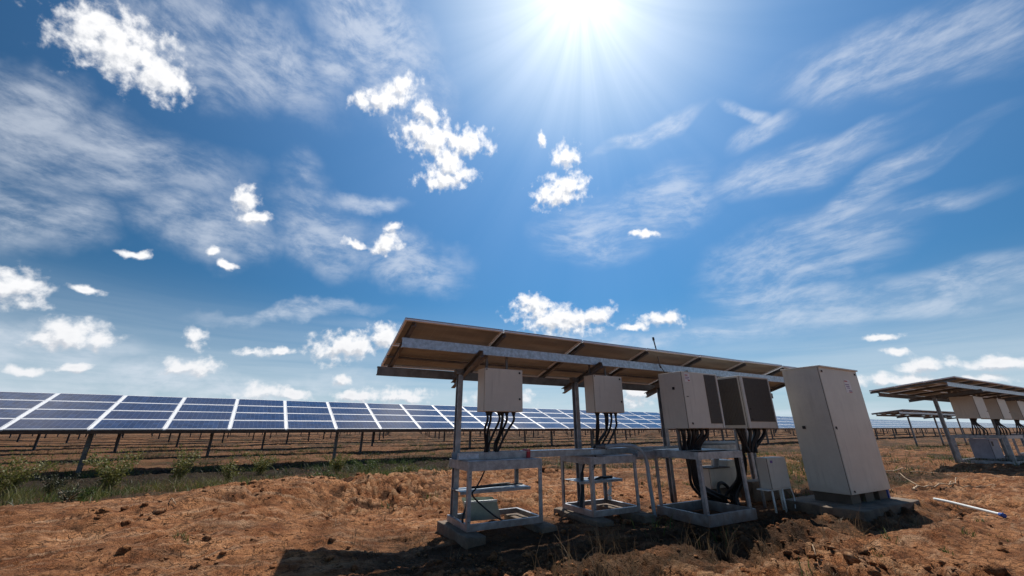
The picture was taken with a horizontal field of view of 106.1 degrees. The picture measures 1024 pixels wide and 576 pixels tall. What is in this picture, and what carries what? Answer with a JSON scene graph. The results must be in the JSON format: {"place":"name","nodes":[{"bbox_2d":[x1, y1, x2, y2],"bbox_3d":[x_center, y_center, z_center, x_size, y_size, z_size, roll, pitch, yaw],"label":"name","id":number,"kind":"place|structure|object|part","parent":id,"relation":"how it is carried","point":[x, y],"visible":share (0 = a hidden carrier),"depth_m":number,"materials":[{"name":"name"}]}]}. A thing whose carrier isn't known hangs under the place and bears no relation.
{"place":"outdoors","nodes":[
{"label":"outdoors","id":0,"kind":"place"},
{"bbox_2d":[0,428,1023,575],"bbox_3d":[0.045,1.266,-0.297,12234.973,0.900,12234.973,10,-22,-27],"label":"ground","id":1,"kind":"structure","parent":0,"point":[34,528],"depth_m":5.30,"materials":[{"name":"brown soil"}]},
{"bbox_2d":[0,451,59,495],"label":"weed bush","id":2,"kind":"object","parent":1,"relation":"on","point":[16,479],"visible":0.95,"depth_m":9.48,"materials":[{"name":"green plant"}]},
{"bbox_2d":[31,472,87,496],"bbox_3d":[-11.309,4.859,9.540,0.921,0.584,0.644,-3,-20,8],"label":"weed bush","id":3,"kind":"object","parent":1,"relation":"on","point":[55,484],"visible":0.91,"depth_m":9.49,"materials":[{"name":"green plant"}]},
{"bbox_2d":[57,485,83,501],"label":"weed bush","id":4,"kind":"object","parent":1,"relation":"on","point":[70,496],"visible":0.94,"depth_m":5.52,"materials":[{"name":"green plant"}]},
{"bbox_2d":[62,486,98,500],"bbox_3d":[-9.265,4.450,8.244,0.457,0.321,0.572,10,-22,-27],"label":"weed bush","id":5,"kind":"object","parent":1,"relation":"on","point":[87,493],"visible":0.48,"depth_m":8.33,"materials":[{"name":"green plant"}]},
{"bbox_2d":[32,433,180,449],"bbox_3d":[-37.344,11.376,30.516,26.100,3.241,3.632,13,-24,-31],"label":"solar table","id":6,"kind":"object","parent":1,"relation":"on","point":[39,435],"visible":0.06,"depth_m":30.32,"materials":[{"name":"metal"}]},
{"bbox_2d":[16,433,201,441],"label":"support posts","id":7,"kind":"object","parent":1,"relation":"on","point":[19,436],"visible":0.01,"depth_m":46.14,"materials":[{"name":"metal"}]},
{"bbox_2d":[77,446,145,491],"bbox_3d":[-10.588,4.792,10.216,1.324,1.140,1.312,-12,-23,30],"label":"weed bush","id":8,"kind":"object","parent":1,"relation":"on","point":[110,477],"visible":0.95,"depth_m":10.10,"materials":[{"name":"green plant"}]},
{"bbox_2d":[65,433,254,442],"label":"solar table","id":9,"kind":"object","parent":1,"relation":"on","point":[68,437],"visible":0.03,"depth_m":46.86,"materials":[{"name":"metal"}]},
{"bbox_2d":[166,444,204,484],"bbox_3d":[-9.697,5.217,11.412,0.808,1.112,1.038,10,-22,-27],"label":"weed bush","id":10,"kind":"object","parent":1,"relation":"on","point":[182,468],"visible":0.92,"depth_m":11.30,"materials":[{"name":"green plant"}]},
{"bbox_2d":[113,433,265,450],"bbox_3d":[-27.359,10.083,26.944,26.100,3.241,3.632,13,-24,-31],"label":"solar table","id":11,"kind":"object","parent":1,"relation":"on","point":[119,437],"visible":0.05,"depth_m":26.77,"materials":[{"name":"metal"}]},
{"bbox_2d":[206,411,235,455],"bbox_3d":[-25.111,7.034,18.521,26.100,3.241,3.632,13,-24,-31],"label":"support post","id":12,"kind":"object","parent":1,"relation":"on","point":[209,444],"visible":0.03,"depth_m":22.76,"materials":[{"name":"metal"}]},
{"bbox_2d":[218,451,244,483],"bbox_3d":[-8.401,5.378,11.543,0.764,0.932,0.592,10,-22,-27],"label":"weed bush","id":13,"kind":"object","parent":1,"relation":"on","point":[228,471],"visible":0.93,"depth_m":11.48,"materials":[{"name":"green plant"}]},
{"bbox_2d":[243,452,278,474],"bbox_3d":[-8.858,6.201,13.611,1.219,0.799,1.005,-2,-20,5],"label":"weed bush","id":14,"kind":"object","parent":1,"relation":"on","point":[260,465],"visible":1,"depth_m":13.59,"materials":[{"name":"green plant"}]},
{"bbox_2d":[0,391,569,472],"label":"solar table","id":15,"kind":"object","parent":1,"relation":"on","point":[90,415],"visible":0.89,"depth_m":16.55,"materials":[{"name":"glass"}]},
{"bbox_2d":[305,468,333,476],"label":"weed bush","id":16,"kind":"object","parent":1,"relation":"on","point":[323,473],"visible":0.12,"depth_m":10.10,"materials":[{"name":"green plant"}]},
{"bbox_2d":[324,453,353,472],"bbox_3d":[-6.135,6.144,13.547,1.036,0.688,0.686,10,-22,-27],"label":"weed bush","id":17,"kind":"object","parent":1,"relation":"on","point":[339,464],"visible":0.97,"depth_m":13.51,"materials":[{"name":"green plant"}]},
{"bbox_2d":[349,458,381,473],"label":"weed bush","id":18,"kind":"object","parent":1,"relation":"on","point":[360,464],"visible":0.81,"depth_m":13.36,"materials":[{"name":"green plant"}]},
{"bbox_2d":[286,432,444,442],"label":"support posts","id":19,"kind":"object","parent":1,"relation":"on","point":[373,440],"visible":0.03,"depth_m":43.72,"materials":[{"name":"metal"}]},
{"bbox_2d":[307,432,439,441],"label":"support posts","id":20,"kind":"object","parent":1,"relation":"on","point":[379,436],"visible":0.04,"depth_m":52.18,"materials":[{"name":"metal"}]},
{"bbox_2d":[388,463,421,472],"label":"weed bush","id":21,"kind":"object","parent":1,"relation":"on","point":[408,469],"visible":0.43,"depth_m":12.61,"materials":[{"name":"green plant"}]},
{"bbox_2d":[0,450,886,505],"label":"yellow grass","id":22,"kind":"structure","parent":1,"relation":"on","point":[16,496],"depth_m":9.74,"materials":[{"name":"yellow plant"}]},
{"bbox_2d":[339,429,552,451],"bbox_3d":[-3.480,11.944,32.086,26.100,3.241,3.632,13,-24,-31],"label":"solar table","id":23,"kind":"object","parent":1,"relation":"on","point":[362,435],"visible":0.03,"depth_m":29.54,"materials":[{"name":"metal"}]},
{"bbox_2d":[371,431,525,445],"bbox_3d":[-5.728,14.993,40.509,26.100,3.241,3.632,13,-24,-31],"label":"solar table","id":24,"kind":"object","parent":1,"relation":"on","point":[373,437],"visible":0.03,"depth_m":35.85,"materials":[{"name":"metal"}]},
{"bbox_2d":[462,497,500,520],"bbox_3d":[-0.468,3.239,5.659,0.570,0.262,0.360,7,-21,-19],"label":"plastic tub","id":25,"kind":"object","parent":1,"relation":"on","point":[479,512],"visible":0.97,"depth_m":5.55,"materials":[{"name":"white plastic"}]},
{"bbox_2d":[437,458,557,548],"bbox_3d":[-0.215,3.009,5.306,1.328,1.210,1.083,10,-22,-27],"label":"steel stand","id":26,"kind":"object","parent":1,"relation":"on","point":[465,534],"visible":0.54,"depth_m":5.15,"materials":[{"name":"metal"}]},
{"bbox_2d":[461,504,465,522],"bbox_3d":[-0.611,2.881,4.968,0.080,0.420,0.131,3,-20,-9],"label":"ground cable","id":27,"kind":"object","parent":26,"relation":"attached to","point":[462,518],"visible":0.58,"depth_m":4.94,"materials":[{"name":"black rubber"}]},
{"bbox_2d":[471,459,503,519],"bbox_3d":[-0.172,2.747,5.271,0.729,0.807,0.357,-2,-20,6],"label":"sagging cable","id":28,"kind":"object","parent":26,"relation":"hanging from","point":[484,507],"visible":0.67,"depth_m":5.10,"materials":[{"name":"black rubber"}]},
{"bbox_2d":[472,482,522,488],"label":"loose cables","id":29,"kind":"object","parent":26,"relation":"on","point":[495,485],"visible":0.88,"depth_m":5.52,"materials":[{"name":"black rubber"}]},
{"bbox_2d":[451,441,741,459],"bbox_3d":[2.003,2.795,6.734,6.351,0.168,0.250,10,-22,-27],"label":"cable tray","id":30,"kind":"object","parent":26,"relation":"on","point":[558,452],"visible":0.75,"depth_m":6.06,"materials":[{"name":"metal"}]},
{"bbox_2d":[522,449,529,457],"bbox_3d":[0.215,2.482,5.763,0.055,0.135,0.155,10,-22,-27],"label":"red clamp","id":31,"kind":"object","parent":30,"relation":"attached to","point":[528,453],"visible":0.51,"depth_m":5.71,"materials":[{"name":"plastic"}]},
{"bbox_2d":[596,444,604,448],"bbox_3d":[1.457,2.619,6.362,0.152,0.081,0.073,-3,-20,8],"label":"hose coupling","id":32,"kind":"object","parent":30,"relation":"attached to","point":[600,446],"visible":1,"depth_m":6.33,"materials":[{"name":"metal"}]},
{"bbox_2d":[605,443,656,514],"bbox_3d":[1.894,3.084,6.143,0.739,1.127,0.137,0,-20,0],"label":"grey hose","id":33,"kind":"object","parent":30,"relation":"attached to","point":[636,447],"visible":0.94,"depth_m":6.22,"materials":[{"name":"grey plastic"}]},
{"bbox_2d":[0,440,1021,507],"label":"brown scrub","id":34,"kind":"object","parent":1,"relation":"on","point":[287,473],"visible":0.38,"depth_m":15.85,"materials":[{"name":"brown plant"}]},
{"bbox_2d":[0,437,1022,546],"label":"green weeds","id":35,"kind":"object","parent":1,"relation":"on","point":[392,461],"visible":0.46,"depth_m":15.16,"materials":[{"name":"plant"}]},
{"bbox_2d":[1,455,1022,575],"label":"dirt clods","id":36,"kind":"object","parent":1,"relation":"on","point":[851,557],"visible":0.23,"depth_m":4.10,"materials":[{"name":"brown soil"}]},
{"bbox_2d":[376,317,797,517],"bbox_3d":[2.725,2.717,7.375,10.270,2.808,1.418,10,-22,-27],"label":"solar canopy","id":37,"kind":"object","parent":1,"relation":"on","point":[457,353],"visible":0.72,"depth_m":6.45,"materials":[{"name":"metal"}]},
{"bbox_2d":[477,355,522,451],"bbox_3d":[-0.199,1.709,5.656,0.620,1.524,0.392,10,-22,-27],"label":"combiner box","id":38,"kind":"object","parent":37,"relation":"hanging from","point":[500,392],"visible":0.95,"depth_m":5.55,"materials":[{"name":"grey metal"}]},
{"bbox_2d":[484,368,522,411],"bbox_3d":[-0.113,1.474,5.573,0.614,0.594,0.032,10,-22,-27],"label":"door","id":39,"kind":"structure","parent":38,"relation":"in","point":[503,391],"depth_m":5.57,"materials":[{"name":"grey metal"}]},
{"bbox_2d":[584,365,624,456],"bbox_3d":[1.545,2.046,6.541,0.630,1.594,0.392,10,-22,-27],"label":"combiner box","id":40,"kind":"object","parent":37,"relation":"hanging from","point":[604,394],"visible":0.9,"depth_m":6.45,"materials":[{"name":"metal"}]},
{"bbox_2d":[593,375,624,412],"bbox_3d":[1.632,1.778,6.471,0.624,0.594,0.032,10,-22,-27],"label":"door","id":41,"kind":"structure","parent":40,"relation":"in","point":[608,392],"depth_m":6.46,"materials":[{"name":"grey metal"}]},
{"bbox_2d":[652,337,664,372],"bbox_3d":[2.860,1.276,7.204,0.228,0.760,0.345,10,-22,-27],"label":"antenna rod","id":42,"kind":"object","parent":37,"relation":"attached to","point":[653,339],"visible":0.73,"depth_m":7.32,"materials":[{"name":"metal"}]},
{"bbox_2d":[658,371,725,451],"bbox_3d":[2.973,2.038,6.336,0.877,1.219,0.486,10,-22,-27],"label":"inverter box","id":43,"kind":"object","parent":37,"relation":"hanging from","point":[691,404],"visible":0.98,"depth_m":6.21,"materials":[{"name":"grey metal"}]},
{"bbox_2d":[681,371,725,427],"bbox_3d":[3.087,1.804,6.212,0.859,0.859,0.032,10,-22,-27],"label":"door","id":44,"kind":"structure","parent":43,"relation":"in","point":[703,404],"depth_m":6.20,"materials":[{"name":"grey metal"}]},
{"bbox_2d":[717,376,777,507],"bbox_3d":[4.194,2.797,7.028,0.883,2.215,0.938,10,-22,-27],"label":"inverter box","id":45,"kind":"object","parent":37,"relation":"hanging from","point":[747,402],"visible":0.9,"depth_m":6.88,"materials":[{"name":"black metal"}]},
{"bbox_2d":[738,376,777,427],"bbox_3d":[4.417,2.038,6.889,0.859,0.879,0.042,10,-22,-27],"label":"door","id":46,"kind":"structure","parent":45,"relation":"in","point":[756,393],"depth_m":6.87,"materials":[{"name":"grey metal"}]},
{"bbox_2d":[172,518,1008,575],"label":"green sprigs","id":47,"kind":"object","parent":1,"relation":"on","point":[183,534],"visible":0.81,"depth_m":4.25,"materials":[{"name":"green plant"}]},
{"bbox_2d":[554,454,656,526],"bbox_3d":[1.425,3.294,6.091,1.124,1.212,1.147,10,-22,-27],"label":"steel stand","id":48,"kind":"object","parent":1,"relation":"on","point":[595,518],"visible":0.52,"depth_m":5.97,"materials":[{"name":"metal"}]},
{"bbox_2d":[579,464,584,513],"bbox_3d":[1.108,3.151,6.080,0.082,0.820,0.342,-11,-23,27],"label":"thick cable","id":49,"kind":"object","parent":48,"relation":"hanging from","point":[582,490],"visible":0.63,"depth_m":6.05,"materials":[{"name":"black rubber"}]},
{"bbox_2d":[588,455,612,479],"bbox_3d":[1.450,2.967,6.417,0.529,0.446,0.140,16,-25,-37],"label":"shelf cable","id":50,"kind":"object","parent":48,"relation":"on","point":[601,477],"visible":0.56,"depth_m":6.33,"materials":[{"name":"black rubber"}]},
{"bbox_2d":[607,482,611,499],"bbox_3d":[1.619,3.342,6.376,0.093,0.309,0.077,10,-22,-27],"label":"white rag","id":51,"kind":"object","parent":48,"relation":"hanging from","point":[609,490],"visible":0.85,"depth_m":6.35,"materials":[{"name":"fabric"}]},
{"bbox_2d":[536,408,761,447],"bbox_3d":[13.495,12.193,32.911,26.080,3.135,3.614,13,-24,-31],"label":"solar table","id":52,"kind":"object","parent":1,"relation":"on","point":[632,421],"visible":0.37,"depth_m":28.77,"materials":[{"name":"glass"}]},
{"bbox_2d":[614,428,724,443],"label":"solar table","id":53,"kind":"object","parent":1,"relation":"on","point":[615,441],"visible":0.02,"depth_m":40.94,"materials":[{"name":"metal"}]},
{"bbox_2d":[653,448,757,527],"bbox_3d":[3.028,3.111,6.159,1.130,0.972,0.920,10,-22,-27],"label":"steel stand","id":54,"kind":"object","parent":1,"relation":"on","point":[737,513],"visible":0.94,"depth_m":5.92,"materials":[{"name":"grey metal"}]},
{"bbox_2d":[630,449,741,459],"bbox_3d":[3.316,2.982,6.968,3.050,0.135,0.215,10,-22,-27],"label":"support rail","id":55,"kind":"object","parent":54,"relation":"attached to","point":[649,454],"visible":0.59,"depth_m":6.37,"materials":[{"name":"metal"}]},
{"bbox_2d":[686,451,731,502],"bbox_3d":[3.508,3.384,6.898,1.412,0.884,0.323,16,-25,-37],"label":"cable bundle","id":56,"kind":"object","parent":54,"relation":"attached to","point":[718,496],"visible":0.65,"depth_m":6.62,"materials":[{"name":"black rubber"}]},
{"bbox_2d":[694,459,741,498],"bbox_3d":[4.001,3.715,7.501,0.970,0.660,0.440,10,-22,-27],"label":"junction box","id":57,"kind":"object","parent":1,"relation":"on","point":[725,471],"visible":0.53,"depth_m":7.31,"materials":[{"name":"metal"}]},
{"bbox_2d":[713,448,718,466],"bbox_3d":[3.939,3.289,7.436,0.113,0.364,0.203,1,-20,-2],"label":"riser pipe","id":58,"kind":"object","parent":57,"relation":"on","point":[715,462],"visible":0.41,"depth_m":7.40,"materials":[{"name":"grey metal"}]},
{"bbox_2d":[709,467,735,488],"bbox_3d":[4.103,3.621,7.361,0.944,0.334,0.016,10,-22,-27],"label":"door","id":59,"kind":"structure","parent":57,"relation":"in","point":[727,475],"depth_m":7.31,"materials":[{"name":"grey metal"}]},
{"bbox_2d":[524,505,934,575],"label":"tall dry stems","id":60,"kind":"object","parent":1,"relation":"on","point":[709,550],"visible":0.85,"depth_m":4.22,"materials":[{"name":"plant"}]},
{"bbox_2d":[740,478,792,502],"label":"concrete kerb","id":61,"kind":"structure","parent":1,"relation":"on","point":[754,492],"depth_m":7.50,"materials":[{"name":"grey concrete"}]},
{"bbox_2d":[755,456,795,512],"bbox_3d":[4.493,3.356,6.567,0.680,0.860,0.267,10,-22,-27],"label":"junction box","id":62,"kind":"object","parent":1,"relation":"on","point":[773,473],"visible":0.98,"depth_m":6.54,"materials":[{"name":"grey metal"}]},
{"bbox_2d":[766,457,790,488],"bbox_3d":[4.559,3.157,6.579,0.534,0.474,0.022,10,-22,-27],"label":"door","id":63,"kind":"structure","parent":62,"relation":"in","point":[777,467],"depth_m":6.56,"materials":[{"name":"grey metal"}]},
{"bbox_2d":[766,416,794,442],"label":"solar table","id":64,"kind":"object","parent":1,"relation":"on","point":[785,422],"visible":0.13,"depth_m":42.71,"materials":[{"name":"glass"}]},
{"bbox_2d":[783,454,802,463],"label":"weed bush","id":65,"kind":"object","parent":1,"relation":"on","point":[791,457],"visible":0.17,"depth_m":13.32,"materials":[{"name":"green plant"}]},
{"bbox_2d":[780,494,920,520],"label":"concrete slab","id":66,"kind":"structure","parent":1,"relation":"on","point":[811,504],"depth_m":6.22,"materials":[{"name":"grey concrete"}]},
{"bbox_2d":[780,365,890,503],"bbox_3d":[5.975,2.648,7.121,1.452,2.238,0.670,10,-22,-27],"label":"control cabinet","id":67,"kind":"object","parent":66,"relation":"on","point":[841,456],"visible":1,"depth_m":6.81,"materials":[{"name":"beige metal"}]},
{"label":"door","id":68,"kind":"part","parent":67,"relation":"part of","materials":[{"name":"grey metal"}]},
{"bbox_2d":[870,419,914,437],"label":"solar table","id":69,"kind":"object","parent":1,"relation":"on","point":[880,424],"visible":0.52,"depth_m":62.08,"materials":[{"name":"glass"}]},
{"bbox_2d":[871,409,966,446],"bbox_3d":[34.186,11.470,31.279,15.420,2.748,1.917,10,-22,-27],"label":"solar canopy","id":70,"kind":"object","parent":1,"relation":"on","point":[908,413],"visible":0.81,"depth_m":30.11,"materials":[{"name":"metal"}]},
{"bbox_2d":[888,420,950,436],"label":"solar table","id":71,"kind":"object","parent":1,"relation":"on","point":[921,425],"visible":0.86,"depth_m":72.53,"materials":[{"name":"glass"}]},
{"bbox_2d":[885,468,956,474],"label":"fallen branch","id":72,"kind":"object","parent":1,"relation":"on","point":[913,471],"visible":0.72,"depth_m":9.91,"materials":[{"name":"brown wood"}]},
{"bbox_2d":[898,473,991,490],"bbox_3d":[9.438,4.434,8.939,2.630,0.245,1.336,5,-20,-14],"label":"fallen branch","id":73,"kind":"object","parent":1,"relation":"on","point":[935,486],"visible":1,"depth_m":8.51,"materials":[{"name":"brown wood"}]},
{"bbox_2d":[869,376,1023,462],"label":"solar canopy","id":74,"kind":"object","parent":1,"relation":"on","point":[935,391],"visible":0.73,"depth_m":13.81,"materials":[{"name":"metal"}]},
{"bbox_2d":[947,391,989,434],"bbox_3d":[17.028,4.650,14.275,1.050,1.647,0.656,10,-22,-27],"label":"combiner box","id":75,"kind":"object","parent":74,"relation":"hanging from","point":[973,409],"visible":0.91,"depth_m":14.08,"materials":[{"name":"white metal"}]},
{"bbox_2d":[972,396,989,417],"bbox_3d":[17.178,4.365,14.088,1.044,0.754,0.032,10,-22,-27],"label":"door","id":76,"kind":"structure","parent":75,"relation":"in","point":[980,405],"depth_m":14.06,"materials":[{"name":"beige metal"}]},
{"bbox_2d":[972,394,1011,434],"bbox_3d":[19.445,5.099,15.508,1.050,1.652,0.656,10,-22,-27],"label":"combiner box","id":77,"kind":"object","parent":74,"relation":"hanging from","point":[997,409],"visible":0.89,"depth_m":15.25,"materials":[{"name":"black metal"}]},
{"bbox_2d":[996,399,1011,418],"bbox_3d":[19.595,4.811,15.321,1.044,0.754,0.032,10,-22,-27],"label":"door","id":78,"kind":"structure","parent":77,"relation":"in","point":[1003,407],"depth_m":15.30,"materials":[{"name":"beige metal"}]},
{"bbox_2d":[993,396,1023,434],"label":"combiner box","id":79,"kind":"object","parent":74,"relation":"hanging from","point":[1016,409],"visible":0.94,"depth_m":16.46,"materials":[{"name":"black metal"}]},
{"bbox_2d":[1016,401,1023,417],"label":"door","id":80,"kind":"structure","parent":79,"relation":"in","point":[1020,403],"depth_m":16.48,"materials":[{"name":"beige metal"}]},
{"bbox_2d":[927,421,973,434],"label":"solar table","id":81,"kind":"object","parent":1,"relation":"on","point":[953,425],"visible":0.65,"depth_m":86.98,"materials":[{"name":"glass"}]},
{"bbox_2d":[933,498,1006,517],"bbox_3d":[7.454,3.587,6.314,0.062,0.084,1.252,-4,-20,10],"label":"white pipe","id":82,"kind":"object","parent":1,"relation":"on","point":[1003,515],"visible":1,"depth_m":6.20,"materials":[{"name":"plastic"}]},
{"bbox_2d":[956,422,993,433],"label":"solar table","id":83,"kind":"object","parent":1,"relation":"on","point":[969,424],"visible":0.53,"depth_m":100.64,"materials":[{"name":"glass"}]},
{"bbox_2d":[968,439,1004,458],"bbox_3d":[16.776,5.672,13.620,0.950,0.620,0.506,10,-22,-27],"label":"meter cabinet","id":84,"kind":"object","parent":1,"relation":"on","point":[987,448],"visible":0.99,"depth_m":13.41,"materials":[{"name":"grey metal"}]},
{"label":"door","id":85,"kind":"part","parent":84,"relation":"part of","materials":[{"name":"grey paint"}]},
{"bbox_2d":[950,435,1023,465],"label":"steel stand","id":86,"kind":"object","parent":1,"relation":"on","point":[1007,443],"visible":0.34,"depth_m":13.19,"materials":[{"name":"metal"}]},
{"bbox_2d":[979,423,1010,433],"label":"solar table","id":87,"kind":"object","parent":1,"relation":"on","point":[989,424],"visible":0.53,"depth_m":113.06,"materials":[{"name":"glass"}]},
{"bbox_2d":[986,434,1023,458],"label":"steel stand","id":88,"kind":"object","parent":1,"relation":"on","point":[1019,456],"visible":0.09,"depth_m":15.75,"materials":[{"name":"metal"}]},
{"bbox_2d":[1001,423,1017,431],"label":"solar table","id":89,"kind":"object","parent":1,"relation":"on","point":[1008,425],"visible":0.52,"depth_m":128.76,"materials":[{"name":"glass"}]},
{"bbox_2d":[1011,433,1023,455],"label":"steel stand","id":90,"kind":"object","parent":1,"relation":"on","point":[1016,447],"visible":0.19,"depth_m":16.80,"materials":[{"name":"metal"}]},
{"bbox_2d":[0,0,1023,423],"label":"sky","id":91,"kind":"structure","parent":0,"point":[233,199],"materials":[{"name":"blue"}]}
]}

